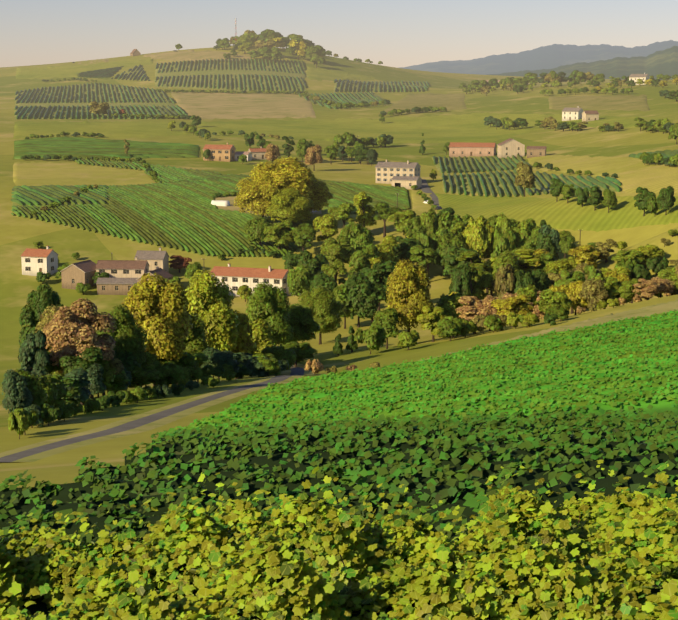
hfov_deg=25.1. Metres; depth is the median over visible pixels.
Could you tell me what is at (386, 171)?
farmhouse
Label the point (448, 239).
valley tree
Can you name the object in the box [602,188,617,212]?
tree
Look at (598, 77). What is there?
ridge tree
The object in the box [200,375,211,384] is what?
lane hedge
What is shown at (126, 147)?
tree
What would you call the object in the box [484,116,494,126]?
tree clump
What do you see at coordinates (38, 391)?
tree
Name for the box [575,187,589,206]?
tree
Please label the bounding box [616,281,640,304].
valley tree
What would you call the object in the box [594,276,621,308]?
valley tree
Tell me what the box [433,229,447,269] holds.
valley tree
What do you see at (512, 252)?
valley tree
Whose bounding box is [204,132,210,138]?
hedge
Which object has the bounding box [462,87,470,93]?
ridge tree
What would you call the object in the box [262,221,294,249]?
valley tree
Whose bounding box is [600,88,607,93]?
hedge
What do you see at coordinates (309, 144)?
tree house
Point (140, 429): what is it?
road lane verge
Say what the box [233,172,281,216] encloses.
tree
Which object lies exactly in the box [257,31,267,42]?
hilltop tree
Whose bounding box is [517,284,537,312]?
valley tree
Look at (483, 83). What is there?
ridge tree
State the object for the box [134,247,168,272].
hamlet house
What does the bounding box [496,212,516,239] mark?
valley tree
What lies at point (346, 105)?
hedge
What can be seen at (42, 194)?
vines
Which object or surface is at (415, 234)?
valley tree
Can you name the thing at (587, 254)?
valley tree
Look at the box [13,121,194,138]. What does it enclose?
meadow
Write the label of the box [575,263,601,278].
valley tree
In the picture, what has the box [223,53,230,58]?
hilltop tree
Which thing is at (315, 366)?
dry shrub tuft
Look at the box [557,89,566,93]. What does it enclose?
hedge
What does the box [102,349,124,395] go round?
lane tree
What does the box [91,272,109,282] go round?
hamlet garden tree
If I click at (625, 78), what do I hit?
ridge tree
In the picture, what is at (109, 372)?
lane hedge
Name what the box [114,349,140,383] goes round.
lane tree
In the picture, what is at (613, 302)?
shrub
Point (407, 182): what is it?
building farm garage
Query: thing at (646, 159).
hedge
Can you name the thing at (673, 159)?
hedge
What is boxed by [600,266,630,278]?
valley tree
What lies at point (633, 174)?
sunlit field
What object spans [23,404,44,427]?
lane hedge
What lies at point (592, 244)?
valley tree
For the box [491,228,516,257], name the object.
valley tree
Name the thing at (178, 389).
lane hedge
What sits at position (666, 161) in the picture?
hedge
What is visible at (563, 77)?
ridge tree
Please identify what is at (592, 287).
valley tree
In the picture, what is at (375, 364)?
dry shrub tuft
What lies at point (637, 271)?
valley tree
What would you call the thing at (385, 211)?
valley tree
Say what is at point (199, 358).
lane tree
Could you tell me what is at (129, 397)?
lane hedge
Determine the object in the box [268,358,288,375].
lane hedge
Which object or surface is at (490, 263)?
valley tree
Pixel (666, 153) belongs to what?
vines
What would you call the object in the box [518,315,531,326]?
shrub
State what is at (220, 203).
polytunnel
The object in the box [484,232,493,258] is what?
valley tree
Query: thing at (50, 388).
lane hedge
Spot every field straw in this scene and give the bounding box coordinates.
[72,59,108,63]
[143,50,250,61]
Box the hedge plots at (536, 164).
[532,162,542,167]
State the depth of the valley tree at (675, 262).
394.50 m
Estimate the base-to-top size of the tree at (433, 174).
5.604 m
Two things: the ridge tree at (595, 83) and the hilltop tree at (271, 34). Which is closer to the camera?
the ridge tree at (595, 83)
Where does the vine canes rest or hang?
on the terrain ground at (18, 236)
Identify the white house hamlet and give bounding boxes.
[20,245,57,275]
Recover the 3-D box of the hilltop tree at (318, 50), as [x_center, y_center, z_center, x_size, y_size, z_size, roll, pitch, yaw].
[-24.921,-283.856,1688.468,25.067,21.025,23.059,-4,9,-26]
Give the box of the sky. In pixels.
[0,0,677,67]
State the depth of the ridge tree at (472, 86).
1376.71 m
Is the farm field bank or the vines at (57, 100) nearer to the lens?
the farm field bank
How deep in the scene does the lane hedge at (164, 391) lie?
213.56 m
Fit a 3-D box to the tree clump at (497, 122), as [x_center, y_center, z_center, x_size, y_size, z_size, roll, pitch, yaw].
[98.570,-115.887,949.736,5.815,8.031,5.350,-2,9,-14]
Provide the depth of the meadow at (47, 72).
1611.53 m
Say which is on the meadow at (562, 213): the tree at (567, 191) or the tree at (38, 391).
the tree at (567, 191)
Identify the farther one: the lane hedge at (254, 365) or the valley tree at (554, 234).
the valley tree at (554, 234)
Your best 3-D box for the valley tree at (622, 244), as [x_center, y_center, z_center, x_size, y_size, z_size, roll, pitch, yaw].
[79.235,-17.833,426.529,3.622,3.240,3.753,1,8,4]
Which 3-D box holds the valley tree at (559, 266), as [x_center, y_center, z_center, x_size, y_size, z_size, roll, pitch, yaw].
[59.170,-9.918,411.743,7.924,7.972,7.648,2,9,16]
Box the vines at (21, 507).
[0,419,677,619]
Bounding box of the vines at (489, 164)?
[433,154,529,172]
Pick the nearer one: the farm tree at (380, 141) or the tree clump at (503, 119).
the farm tree at (380, 141)
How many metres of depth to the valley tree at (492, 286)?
399.49 m
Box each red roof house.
[202,142,235,161]
[234,151,251,160]
[247,146,266,159]
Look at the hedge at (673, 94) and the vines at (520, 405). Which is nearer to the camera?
the vines at (520, 405)
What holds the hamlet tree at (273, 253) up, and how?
on the terrain ground at (18, 236)
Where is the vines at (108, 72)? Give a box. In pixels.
[76,66,122,78]
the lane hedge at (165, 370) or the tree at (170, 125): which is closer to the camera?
the lane hedge at (165, 370)
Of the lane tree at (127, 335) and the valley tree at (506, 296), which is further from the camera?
the valley tree at (506, 296)
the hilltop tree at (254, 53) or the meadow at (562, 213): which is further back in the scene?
the hilltop tree at (254, 53)
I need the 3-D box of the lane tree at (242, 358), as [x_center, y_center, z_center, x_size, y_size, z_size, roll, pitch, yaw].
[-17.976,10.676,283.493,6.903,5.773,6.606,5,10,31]
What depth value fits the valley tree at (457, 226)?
469.71 m
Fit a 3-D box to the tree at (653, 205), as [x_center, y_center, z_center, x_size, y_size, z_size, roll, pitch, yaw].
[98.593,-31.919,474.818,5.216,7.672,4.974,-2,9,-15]
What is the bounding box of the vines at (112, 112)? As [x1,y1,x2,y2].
[14,105,187,118]
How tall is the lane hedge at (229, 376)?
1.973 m
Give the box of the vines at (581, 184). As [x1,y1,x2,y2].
[442,169,620,197]
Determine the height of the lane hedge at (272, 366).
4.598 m
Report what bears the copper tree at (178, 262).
on the terrain ground at (18, 236)
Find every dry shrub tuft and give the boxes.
[305,359,323,375]
[325,365,336,373]
[346,365,356,370]
[370,362,379,368]
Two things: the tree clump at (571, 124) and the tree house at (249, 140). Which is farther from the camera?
the tree clump at (571, 124)
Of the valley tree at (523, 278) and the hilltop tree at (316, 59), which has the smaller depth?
the valley tree at (523, 278)
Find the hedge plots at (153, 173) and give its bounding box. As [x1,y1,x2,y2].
[150,171,157,175]
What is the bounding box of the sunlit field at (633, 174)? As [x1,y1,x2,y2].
[525,154,677,193]
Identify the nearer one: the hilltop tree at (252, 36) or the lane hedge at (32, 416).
the lane hedge at (32, 416)
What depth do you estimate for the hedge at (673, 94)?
977.40 m
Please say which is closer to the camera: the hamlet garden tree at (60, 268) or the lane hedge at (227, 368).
the lane hedge at (227, 368)
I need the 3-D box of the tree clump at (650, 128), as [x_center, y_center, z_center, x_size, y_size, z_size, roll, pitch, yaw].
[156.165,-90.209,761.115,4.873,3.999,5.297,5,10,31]
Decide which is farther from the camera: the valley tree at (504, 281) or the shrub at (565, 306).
the valley tree at (504, 281)
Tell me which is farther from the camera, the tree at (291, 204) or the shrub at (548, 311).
the tree at (291, 204)
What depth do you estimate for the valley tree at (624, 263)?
397.12 m
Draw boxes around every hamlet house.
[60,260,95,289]
[95,256,149,286]
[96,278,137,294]
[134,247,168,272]
[136,268,172,283]
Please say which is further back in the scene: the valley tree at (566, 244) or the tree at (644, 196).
the tree at (644, 196)
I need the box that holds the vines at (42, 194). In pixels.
[11,185,108,205]
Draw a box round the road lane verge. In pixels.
[0,364,313,462]
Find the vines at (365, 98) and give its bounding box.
[298,92,390,108]
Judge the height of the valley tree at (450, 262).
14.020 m
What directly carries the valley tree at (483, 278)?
on the terrain ground at (18, 236)
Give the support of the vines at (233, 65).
on the field soil at (212, 72)
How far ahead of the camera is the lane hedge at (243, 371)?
270.19 m
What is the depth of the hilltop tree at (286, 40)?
1758.70 m
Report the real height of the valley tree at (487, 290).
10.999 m
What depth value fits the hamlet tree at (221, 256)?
497.15 m
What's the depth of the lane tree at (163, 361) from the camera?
246.61 m
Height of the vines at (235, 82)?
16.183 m
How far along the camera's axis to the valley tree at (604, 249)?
416.17 m
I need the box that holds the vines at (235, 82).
[155,74,306,90]
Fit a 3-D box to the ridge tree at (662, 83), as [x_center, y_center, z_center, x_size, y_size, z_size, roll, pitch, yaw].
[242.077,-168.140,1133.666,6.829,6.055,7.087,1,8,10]
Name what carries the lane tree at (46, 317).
on the terrain ground at (18, 236)
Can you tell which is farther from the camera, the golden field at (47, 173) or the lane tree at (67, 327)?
the golden field at (47, 173)
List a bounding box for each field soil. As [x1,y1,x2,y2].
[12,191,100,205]
[12,195,410,257]
[13,147,199,159]
[14,83,185,119]
[74,159,193,182]
[78,70,116,79]
[117,66,147,80]
[155,62,305,90]
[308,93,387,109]
[333,81,428,92]
[431,156,522,173]
[441,171,620,194]
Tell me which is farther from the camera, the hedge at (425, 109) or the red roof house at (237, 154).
the hedge at (425, 109)
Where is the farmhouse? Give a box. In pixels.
[375,159,420,183]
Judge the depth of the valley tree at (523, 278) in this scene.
384.89 m
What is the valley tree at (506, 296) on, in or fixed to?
on the terrain ground at (18, 236)
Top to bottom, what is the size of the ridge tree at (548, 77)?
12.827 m
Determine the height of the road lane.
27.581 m
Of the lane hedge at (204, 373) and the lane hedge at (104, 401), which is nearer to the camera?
the lane hedge at (104, 401)
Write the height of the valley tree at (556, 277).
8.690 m
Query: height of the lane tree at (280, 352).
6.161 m
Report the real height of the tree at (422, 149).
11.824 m
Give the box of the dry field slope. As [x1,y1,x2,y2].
[171,92,315,119]
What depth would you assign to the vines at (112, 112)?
1090.24 m
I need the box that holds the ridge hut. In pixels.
[130,49,140,55]
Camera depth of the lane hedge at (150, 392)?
211.80 m
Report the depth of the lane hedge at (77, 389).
191.56 m
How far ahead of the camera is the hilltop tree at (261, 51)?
1663.93 m
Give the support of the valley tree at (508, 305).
on the terrain ground at (18, 236)
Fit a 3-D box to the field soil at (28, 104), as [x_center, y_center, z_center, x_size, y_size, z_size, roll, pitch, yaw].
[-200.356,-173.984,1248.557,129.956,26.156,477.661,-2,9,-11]
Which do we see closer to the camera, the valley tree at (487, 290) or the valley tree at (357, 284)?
the valley tree at (357, 284)
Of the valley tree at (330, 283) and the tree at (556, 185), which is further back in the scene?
the tree at (556, 185)
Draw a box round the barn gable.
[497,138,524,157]
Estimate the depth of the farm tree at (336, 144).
764.61 m
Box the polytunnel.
[211,200,229,205]
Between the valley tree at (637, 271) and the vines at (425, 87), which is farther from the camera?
the vines at (425, 87)
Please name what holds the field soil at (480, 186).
on the terrain ground at (18, 236)
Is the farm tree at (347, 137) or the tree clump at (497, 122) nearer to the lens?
the farm tree at (347, 137)
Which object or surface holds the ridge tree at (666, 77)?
on the terrain ground at (18, 236)
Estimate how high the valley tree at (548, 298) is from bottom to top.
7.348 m
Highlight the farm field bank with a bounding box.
[411,190,435,211]
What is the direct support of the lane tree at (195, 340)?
on the terrain ground at (18, 236)
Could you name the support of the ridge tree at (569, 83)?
on the terrain ground at (18, 236)
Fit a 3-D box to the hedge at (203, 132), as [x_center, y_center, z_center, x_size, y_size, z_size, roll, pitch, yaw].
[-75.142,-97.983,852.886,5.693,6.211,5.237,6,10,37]
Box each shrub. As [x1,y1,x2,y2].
[437,318,463,340]
[444,315,464,338]
[459,319,477,336]
[472,314,489,333]
[484,315,502,332]
[493,314,507,331]
[506,312,523,328]
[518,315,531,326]
[522,312,538,326]
[543,314,557,325]
[544,307,558,319]
[550,303,569,314]
[551,306,568,321]
[576,306,585,314]
[587,303,596,311]
[596,301,606,309]
[607,298,619,307]
[618,297,625,305]
[633,293,641,301]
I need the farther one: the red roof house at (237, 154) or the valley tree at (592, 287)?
the red roof house at (237, 154)
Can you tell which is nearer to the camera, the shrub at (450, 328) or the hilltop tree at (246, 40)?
the shrub at (450, 328)
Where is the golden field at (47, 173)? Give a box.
[13,162,156,185]
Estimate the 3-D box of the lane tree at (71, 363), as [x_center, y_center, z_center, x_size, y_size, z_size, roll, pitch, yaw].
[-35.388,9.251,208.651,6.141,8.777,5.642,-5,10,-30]
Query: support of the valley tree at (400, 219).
on the terrain ground at (18, 236)
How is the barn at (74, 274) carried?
on the terrain ground at (18, 236)
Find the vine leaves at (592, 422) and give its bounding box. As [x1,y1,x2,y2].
[0,408,677,555]
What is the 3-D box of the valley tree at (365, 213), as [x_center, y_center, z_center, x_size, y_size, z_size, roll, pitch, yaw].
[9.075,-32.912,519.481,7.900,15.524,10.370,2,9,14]
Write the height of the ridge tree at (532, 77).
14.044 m
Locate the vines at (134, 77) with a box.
[111,64,149,80]
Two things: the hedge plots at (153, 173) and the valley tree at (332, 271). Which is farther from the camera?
the hedge plots at (153, 173)
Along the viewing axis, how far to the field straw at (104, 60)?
1696.61 m
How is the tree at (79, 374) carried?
on the terrain ground at (18, 236)
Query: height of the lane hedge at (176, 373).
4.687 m
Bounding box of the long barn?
[449,142,496,156]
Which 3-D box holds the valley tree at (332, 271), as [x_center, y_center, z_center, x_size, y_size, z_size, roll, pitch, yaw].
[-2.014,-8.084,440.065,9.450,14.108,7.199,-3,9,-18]
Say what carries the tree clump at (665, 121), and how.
on the terrain ground at (18, 236)
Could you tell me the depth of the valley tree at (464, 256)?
415.14 m
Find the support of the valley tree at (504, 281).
on the terrain ground at (18, 236)
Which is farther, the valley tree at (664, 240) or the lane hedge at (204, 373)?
the valley tree at (664, 240)
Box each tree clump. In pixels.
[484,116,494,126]
[493,118,501,129]
[500,117,508,126]
[504,119,514,127]
[515,118,527,128]
[535,120,542,126]
[543,117,556,126]
[550,123,557,130]
[556,122,568,130]
[567,122,577,130]
[573,124,581,130]
[577,121,587,130]
[598,125,605,131]
[614,122,623,131]
[634,117,646,130]
[645,120,656,131]
[646,126,656,132]
[652,119,661,131]
[658,127,667,133]
[661,118,669,126]
[663,122,674,133]
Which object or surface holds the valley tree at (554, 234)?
on the terrain ground at (18, 236)
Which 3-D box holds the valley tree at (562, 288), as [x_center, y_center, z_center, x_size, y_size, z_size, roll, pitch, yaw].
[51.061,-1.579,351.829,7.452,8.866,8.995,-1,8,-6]
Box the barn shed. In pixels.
[526,146,546,157]
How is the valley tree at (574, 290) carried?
on the terrain ground at (18, 236)
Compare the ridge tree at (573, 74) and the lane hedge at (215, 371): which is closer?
the lane hedge at (215, 371)
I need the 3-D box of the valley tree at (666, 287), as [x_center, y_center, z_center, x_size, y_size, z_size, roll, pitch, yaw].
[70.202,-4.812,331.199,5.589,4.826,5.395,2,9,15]
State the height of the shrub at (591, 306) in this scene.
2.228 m
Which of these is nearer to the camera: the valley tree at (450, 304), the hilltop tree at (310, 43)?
the valley tree at (450, 304)
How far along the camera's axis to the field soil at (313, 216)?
527.57 m
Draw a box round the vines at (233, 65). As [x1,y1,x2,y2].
[155,58,304,73]
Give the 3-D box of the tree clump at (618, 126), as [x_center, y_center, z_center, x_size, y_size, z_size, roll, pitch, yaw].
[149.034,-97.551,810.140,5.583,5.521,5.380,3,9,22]
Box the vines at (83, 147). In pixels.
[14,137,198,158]
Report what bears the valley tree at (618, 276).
on the terrain ground at (18, 236)
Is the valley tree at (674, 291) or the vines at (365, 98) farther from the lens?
the vines at (365, 98)
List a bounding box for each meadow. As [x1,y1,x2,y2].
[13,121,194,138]
[16,59,152,78]
[197,112,673,142]
[435,193,677,231]
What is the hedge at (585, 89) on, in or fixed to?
on the terrain ground at (18, 236)
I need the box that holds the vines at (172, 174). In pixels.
[73,158,220,182]
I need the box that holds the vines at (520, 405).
[150,309,677,444]
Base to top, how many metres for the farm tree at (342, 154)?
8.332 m
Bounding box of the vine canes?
[127,514,579,581]
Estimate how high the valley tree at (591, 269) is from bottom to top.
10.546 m
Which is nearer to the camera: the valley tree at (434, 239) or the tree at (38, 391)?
the tree at (38, 391)
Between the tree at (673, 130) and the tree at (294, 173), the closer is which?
the tree at (294, 173)
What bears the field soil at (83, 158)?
on the terrain ground at (18, 236)
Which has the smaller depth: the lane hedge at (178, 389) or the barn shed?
the lane hedge at (178, 389)
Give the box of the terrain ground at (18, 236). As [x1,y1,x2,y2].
[0,40,677,487]
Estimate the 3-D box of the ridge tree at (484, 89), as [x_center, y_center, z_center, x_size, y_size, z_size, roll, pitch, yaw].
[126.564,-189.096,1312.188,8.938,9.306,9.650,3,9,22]
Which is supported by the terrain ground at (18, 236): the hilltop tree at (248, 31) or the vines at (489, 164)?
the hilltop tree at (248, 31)
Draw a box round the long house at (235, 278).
[211,263,288,295]
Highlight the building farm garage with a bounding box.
[391,176,421,189]
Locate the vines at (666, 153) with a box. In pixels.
[629,150,677,157]
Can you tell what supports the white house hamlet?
on the terrain ground at (18, 236)
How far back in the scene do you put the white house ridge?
1231.20 m
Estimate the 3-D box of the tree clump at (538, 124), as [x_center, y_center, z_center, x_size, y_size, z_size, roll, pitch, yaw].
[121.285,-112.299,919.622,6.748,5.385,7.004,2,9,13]
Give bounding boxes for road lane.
[0,365,304,461]
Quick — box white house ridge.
[629,72,649,84]
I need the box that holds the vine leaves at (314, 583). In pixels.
[0,460,677,619]
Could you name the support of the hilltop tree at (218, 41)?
on the terrain ground at (18, 236)
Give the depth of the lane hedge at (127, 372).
221.18 m
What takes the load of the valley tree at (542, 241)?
on the terrain ground at (18, 236)
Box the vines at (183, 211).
[11,174,410,256]
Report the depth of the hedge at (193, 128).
891.12 m
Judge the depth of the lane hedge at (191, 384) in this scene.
228.16 m
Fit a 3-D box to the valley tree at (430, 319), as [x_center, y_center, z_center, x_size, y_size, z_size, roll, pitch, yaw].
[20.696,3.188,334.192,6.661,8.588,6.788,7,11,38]
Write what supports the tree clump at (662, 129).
on the terrain ground at (18, 236)
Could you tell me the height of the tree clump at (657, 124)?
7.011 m
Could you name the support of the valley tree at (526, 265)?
on the terrain ground at (18, 236)
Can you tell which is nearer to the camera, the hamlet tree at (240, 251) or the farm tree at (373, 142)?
the hamlet tree at (240, 251)
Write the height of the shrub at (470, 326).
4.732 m
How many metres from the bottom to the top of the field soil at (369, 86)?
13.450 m
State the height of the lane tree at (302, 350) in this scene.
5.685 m
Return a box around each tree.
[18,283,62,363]
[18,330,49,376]
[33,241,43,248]
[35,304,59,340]
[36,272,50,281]
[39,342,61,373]
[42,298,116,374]
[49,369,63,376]
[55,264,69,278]
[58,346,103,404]
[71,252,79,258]
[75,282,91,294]
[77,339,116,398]
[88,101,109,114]
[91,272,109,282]
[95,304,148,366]
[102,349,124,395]
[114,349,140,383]
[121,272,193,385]
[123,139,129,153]
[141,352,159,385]
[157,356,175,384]
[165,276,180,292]
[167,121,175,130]
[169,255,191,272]
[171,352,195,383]
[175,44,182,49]
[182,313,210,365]
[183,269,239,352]
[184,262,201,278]
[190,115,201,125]
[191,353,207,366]
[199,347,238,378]
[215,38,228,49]
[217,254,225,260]
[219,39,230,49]
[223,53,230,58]
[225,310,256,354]
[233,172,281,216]
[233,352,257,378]
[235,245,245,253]
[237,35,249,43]
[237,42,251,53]
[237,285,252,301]
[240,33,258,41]
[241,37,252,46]
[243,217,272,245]
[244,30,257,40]
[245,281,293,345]
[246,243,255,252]
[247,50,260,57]
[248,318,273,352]
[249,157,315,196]
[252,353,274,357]
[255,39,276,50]
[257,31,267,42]
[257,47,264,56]
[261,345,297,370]
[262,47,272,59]
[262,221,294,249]
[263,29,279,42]
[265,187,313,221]
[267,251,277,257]
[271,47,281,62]
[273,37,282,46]
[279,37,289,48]
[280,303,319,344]
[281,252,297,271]
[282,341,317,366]
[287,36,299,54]
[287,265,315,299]
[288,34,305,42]
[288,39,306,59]
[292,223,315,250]
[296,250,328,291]
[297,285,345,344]
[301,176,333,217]
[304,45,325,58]
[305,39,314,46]
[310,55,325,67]
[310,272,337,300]
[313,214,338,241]
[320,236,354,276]
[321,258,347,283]
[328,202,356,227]
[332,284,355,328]
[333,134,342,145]
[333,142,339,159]
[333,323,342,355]
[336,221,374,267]
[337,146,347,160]
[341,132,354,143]
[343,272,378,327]
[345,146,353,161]
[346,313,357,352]
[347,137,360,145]
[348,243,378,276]
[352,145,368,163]
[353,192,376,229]
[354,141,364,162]
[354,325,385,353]
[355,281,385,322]
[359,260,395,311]
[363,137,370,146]
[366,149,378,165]
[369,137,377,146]
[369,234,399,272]
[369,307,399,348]
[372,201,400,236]
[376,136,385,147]
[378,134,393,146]
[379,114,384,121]
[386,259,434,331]
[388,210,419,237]
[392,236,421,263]
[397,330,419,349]
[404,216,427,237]
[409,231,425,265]
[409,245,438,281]
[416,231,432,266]
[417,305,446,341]
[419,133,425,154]
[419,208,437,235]
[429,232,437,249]
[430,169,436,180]
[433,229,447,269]
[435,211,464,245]
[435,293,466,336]
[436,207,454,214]
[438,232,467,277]
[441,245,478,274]
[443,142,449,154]
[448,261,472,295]
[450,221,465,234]
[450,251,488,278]
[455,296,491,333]
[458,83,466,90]
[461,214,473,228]
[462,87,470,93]
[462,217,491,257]
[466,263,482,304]
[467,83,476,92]
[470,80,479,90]
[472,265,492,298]
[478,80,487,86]
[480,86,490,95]
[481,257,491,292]
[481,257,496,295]
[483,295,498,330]
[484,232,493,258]
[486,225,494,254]
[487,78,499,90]
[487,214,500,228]
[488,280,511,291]
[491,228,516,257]
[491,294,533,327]
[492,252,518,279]
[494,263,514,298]
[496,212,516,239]
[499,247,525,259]
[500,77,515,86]
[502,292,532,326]
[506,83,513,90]
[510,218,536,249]
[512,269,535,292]
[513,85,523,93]
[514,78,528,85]
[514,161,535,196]
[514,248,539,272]
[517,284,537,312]
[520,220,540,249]
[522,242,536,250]
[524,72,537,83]
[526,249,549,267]
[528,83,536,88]
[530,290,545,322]
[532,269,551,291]
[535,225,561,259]
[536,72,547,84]
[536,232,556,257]
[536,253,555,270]
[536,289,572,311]
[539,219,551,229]
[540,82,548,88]
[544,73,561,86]
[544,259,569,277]
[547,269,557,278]
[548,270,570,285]
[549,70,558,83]
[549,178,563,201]
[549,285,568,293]
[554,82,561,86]
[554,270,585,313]
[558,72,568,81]
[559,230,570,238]
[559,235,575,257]
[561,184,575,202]
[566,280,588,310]
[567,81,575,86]
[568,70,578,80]
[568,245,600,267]
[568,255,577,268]
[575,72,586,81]
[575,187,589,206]
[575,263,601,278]
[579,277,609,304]
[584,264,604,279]
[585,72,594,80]
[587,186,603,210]
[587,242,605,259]
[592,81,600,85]
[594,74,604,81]
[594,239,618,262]
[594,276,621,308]
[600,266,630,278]
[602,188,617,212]
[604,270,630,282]
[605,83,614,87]
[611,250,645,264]
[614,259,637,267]
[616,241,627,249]
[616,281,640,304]
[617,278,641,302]
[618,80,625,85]
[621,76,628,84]
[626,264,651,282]
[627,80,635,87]
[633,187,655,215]
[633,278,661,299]
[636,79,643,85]
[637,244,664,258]
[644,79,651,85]
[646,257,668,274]
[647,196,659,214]
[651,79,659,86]
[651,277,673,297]
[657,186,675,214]
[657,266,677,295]
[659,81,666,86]
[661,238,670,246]
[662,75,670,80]
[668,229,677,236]
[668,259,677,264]
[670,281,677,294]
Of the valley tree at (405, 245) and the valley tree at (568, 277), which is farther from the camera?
the valley tree at (405, 245)
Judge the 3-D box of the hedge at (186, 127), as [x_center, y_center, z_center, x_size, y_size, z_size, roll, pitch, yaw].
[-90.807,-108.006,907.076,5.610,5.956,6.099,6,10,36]
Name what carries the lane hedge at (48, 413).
on the terrain ground at (18, 236)
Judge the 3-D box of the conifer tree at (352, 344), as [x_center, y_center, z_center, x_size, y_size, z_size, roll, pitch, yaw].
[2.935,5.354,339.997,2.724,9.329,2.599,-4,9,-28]
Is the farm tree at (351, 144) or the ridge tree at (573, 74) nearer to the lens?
the farm tree at (351, 144)
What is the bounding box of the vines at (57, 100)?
[14,82,174,103]
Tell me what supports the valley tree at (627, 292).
on the terrain ground at (18, 236)
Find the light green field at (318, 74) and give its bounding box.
[306,66,374,80]
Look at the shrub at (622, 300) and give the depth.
334.10 m
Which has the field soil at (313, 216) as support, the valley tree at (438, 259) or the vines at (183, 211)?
the vines at (183, 211)
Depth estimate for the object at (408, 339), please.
315.41 m
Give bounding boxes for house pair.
[562,106,583,120]
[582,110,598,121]
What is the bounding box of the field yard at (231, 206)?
[215,196,321,215]
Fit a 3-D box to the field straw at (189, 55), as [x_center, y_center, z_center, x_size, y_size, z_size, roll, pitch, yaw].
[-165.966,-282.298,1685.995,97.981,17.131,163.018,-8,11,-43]
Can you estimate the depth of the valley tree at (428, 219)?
486.48 m
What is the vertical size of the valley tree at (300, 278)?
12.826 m
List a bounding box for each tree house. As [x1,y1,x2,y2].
[203,149,210,160]
[238,154,247,163]
[244,132,254,145]
[255,135,265,147]
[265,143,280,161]
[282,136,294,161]
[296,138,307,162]
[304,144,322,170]
[306,140,314,147]
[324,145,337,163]
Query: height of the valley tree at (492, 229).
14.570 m
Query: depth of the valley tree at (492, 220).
477.15 m
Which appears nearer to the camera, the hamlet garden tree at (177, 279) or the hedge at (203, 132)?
the hamlet garden tree at (177, 279)
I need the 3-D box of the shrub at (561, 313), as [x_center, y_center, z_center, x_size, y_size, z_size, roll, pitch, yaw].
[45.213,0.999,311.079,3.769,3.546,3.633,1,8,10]
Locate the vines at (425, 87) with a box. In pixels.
[334,79,428,91]
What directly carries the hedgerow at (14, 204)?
on the terrain ground at (18, 236)
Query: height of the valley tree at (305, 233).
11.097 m
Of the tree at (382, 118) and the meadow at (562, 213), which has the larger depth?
the tree at (382, 118)
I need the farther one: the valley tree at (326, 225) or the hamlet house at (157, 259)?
the valley tree at (326, 225)
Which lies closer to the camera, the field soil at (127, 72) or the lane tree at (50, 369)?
the lane tree at (50, 369)
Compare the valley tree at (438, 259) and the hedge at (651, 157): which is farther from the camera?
the hedge at (651, 157)
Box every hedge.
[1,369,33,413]
[8,409,28,438]
[14,407,38,434]
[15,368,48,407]
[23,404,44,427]
[36,374,58,407]
[39,404,61,425]
[43,155,50,160]
[45,374,66,406]
[55,404,73,420]
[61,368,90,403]
[62,377,81,403]
[70,403,82,415]
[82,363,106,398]
[83,399,100,413]
[95,395,109,410]
[97,368,112,397]
[105,369,129,393]
[107,391,125,406]
[120,390,133,403]
[124,367,131,386]
[128,364,161,387]
[128,386,146,402]
[130,369,154,385]
[143,386,156,399]
[150,360,170,385]
[152,385,161,396]
[156,362,184,386]
[156,384,171,397]
[171,384,184,395]
[179,121,185,129]
[183,124,189,130]
[185,366,202,380]
[185,380,199,389]
[190,125,196,134]
[197,368,209,381]
[200,130,209,136]
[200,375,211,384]
[203,365,224,377]
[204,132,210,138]
[208,377,219,387]
[218,364,236,379]
[222,371,234,381]
[235,366,251,378]
[246,357,269,377]
[256,356,281,374]
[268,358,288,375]
[342,102,351,107]
[382,99,389,105]
[422,107,430,112]
[545,89,553,94]
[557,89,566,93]
[571,88,579,94]
[579,87,588,92]
[590,88,598,92]
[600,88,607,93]
[608,87,617,94]
[624,87,632,94]
[639,152,649,164]
[642,155,649,164]
[649,153,660,162]
[654,153,662,164]
[659,90,667,96]
[664,157,669,164]
[668,90,677,101]
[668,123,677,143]
[668,154,677,166]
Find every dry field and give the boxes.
[378,92,466,116]
[548,94,649,111]
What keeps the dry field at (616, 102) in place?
on the terrain ground at (18, 236)
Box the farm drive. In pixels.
[420,179,438,205]

